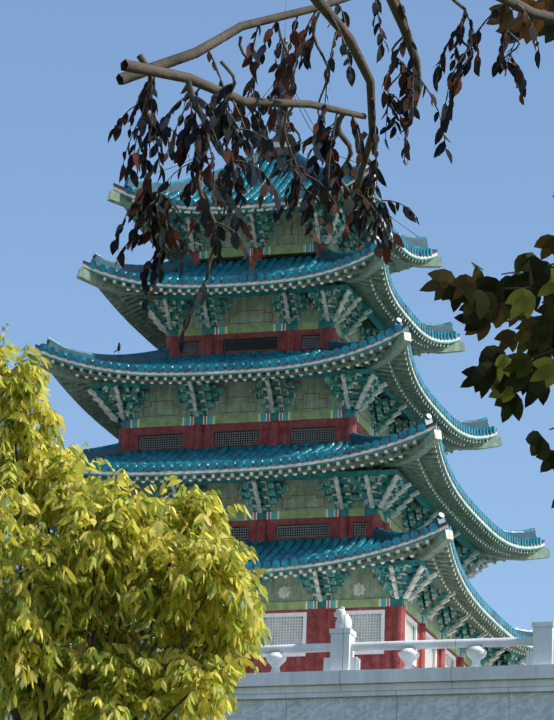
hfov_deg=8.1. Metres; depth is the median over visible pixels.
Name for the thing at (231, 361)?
pagoda roof tiles
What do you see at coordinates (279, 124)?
spire
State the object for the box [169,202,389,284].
pagoda
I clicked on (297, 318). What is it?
pagoda
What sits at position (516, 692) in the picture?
terrace wall
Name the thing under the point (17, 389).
zelkova tree
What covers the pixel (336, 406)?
pagoda
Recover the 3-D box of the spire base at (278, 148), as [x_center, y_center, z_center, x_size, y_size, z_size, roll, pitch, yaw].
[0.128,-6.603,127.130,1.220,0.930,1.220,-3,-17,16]
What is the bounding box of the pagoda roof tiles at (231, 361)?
[38,324,495,435]
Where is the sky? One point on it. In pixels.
(61, 96)
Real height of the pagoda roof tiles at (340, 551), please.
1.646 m
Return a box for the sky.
[0,0,553,664]
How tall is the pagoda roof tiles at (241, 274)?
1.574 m
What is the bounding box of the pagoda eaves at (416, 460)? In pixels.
[14,414,549,564]
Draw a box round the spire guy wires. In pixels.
[138,85,417,236]
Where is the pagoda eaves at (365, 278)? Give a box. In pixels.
[76,236,464,355]
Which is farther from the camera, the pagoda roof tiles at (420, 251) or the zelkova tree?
the pagoda roof tiles at (420, 251)
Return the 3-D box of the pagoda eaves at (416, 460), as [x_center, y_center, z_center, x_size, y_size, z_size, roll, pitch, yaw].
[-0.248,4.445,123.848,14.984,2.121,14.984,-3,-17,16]
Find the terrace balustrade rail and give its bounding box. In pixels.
[156,608,553,671]
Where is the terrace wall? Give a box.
[0,664,553,719]
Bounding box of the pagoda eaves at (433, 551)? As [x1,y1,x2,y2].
[2,513,532,657]
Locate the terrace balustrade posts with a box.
[134,606,553,670]
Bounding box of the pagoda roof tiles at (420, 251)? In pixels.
[126,157,431,256]
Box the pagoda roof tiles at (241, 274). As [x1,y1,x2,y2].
[89,244,456,339]
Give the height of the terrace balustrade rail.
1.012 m
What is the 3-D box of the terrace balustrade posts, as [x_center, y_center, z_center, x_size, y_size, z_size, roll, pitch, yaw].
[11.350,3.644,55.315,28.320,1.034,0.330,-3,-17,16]
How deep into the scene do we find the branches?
7.20 m
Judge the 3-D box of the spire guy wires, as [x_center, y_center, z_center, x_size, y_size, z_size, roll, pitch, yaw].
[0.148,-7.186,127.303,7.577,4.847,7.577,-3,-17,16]
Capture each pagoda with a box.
[0,560,525,674]
[74,465,488,578]
[87,369,447,454]
[140,282,386,358]
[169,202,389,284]
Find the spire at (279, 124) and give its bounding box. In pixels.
[272,0,292,138]
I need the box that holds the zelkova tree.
[0,323,271,719]
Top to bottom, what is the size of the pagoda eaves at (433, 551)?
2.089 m
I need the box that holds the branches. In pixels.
[108,0,553,507]
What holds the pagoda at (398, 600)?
on the pagoda platform
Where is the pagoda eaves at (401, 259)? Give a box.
[107,151,442,274]
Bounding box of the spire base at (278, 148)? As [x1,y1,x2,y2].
[262,138,301,160]
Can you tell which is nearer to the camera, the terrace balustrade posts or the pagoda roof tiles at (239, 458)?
the terrace balustrade posts
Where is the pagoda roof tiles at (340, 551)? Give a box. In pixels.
[8,523,529,636]
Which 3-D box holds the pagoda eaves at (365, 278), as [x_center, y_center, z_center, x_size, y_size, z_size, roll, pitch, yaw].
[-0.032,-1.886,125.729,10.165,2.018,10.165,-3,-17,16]
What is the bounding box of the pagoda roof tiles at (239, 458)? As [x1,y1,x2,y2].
[4,423,541,546]
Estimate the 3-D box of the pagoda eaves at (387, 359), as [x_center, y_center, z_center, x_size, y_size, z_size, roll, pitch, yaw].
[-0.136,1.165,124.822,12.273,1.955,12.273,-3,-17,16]
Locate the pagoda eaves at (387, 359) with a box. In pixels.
[29,318,501,452]
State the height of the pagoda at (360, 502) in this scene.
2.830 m

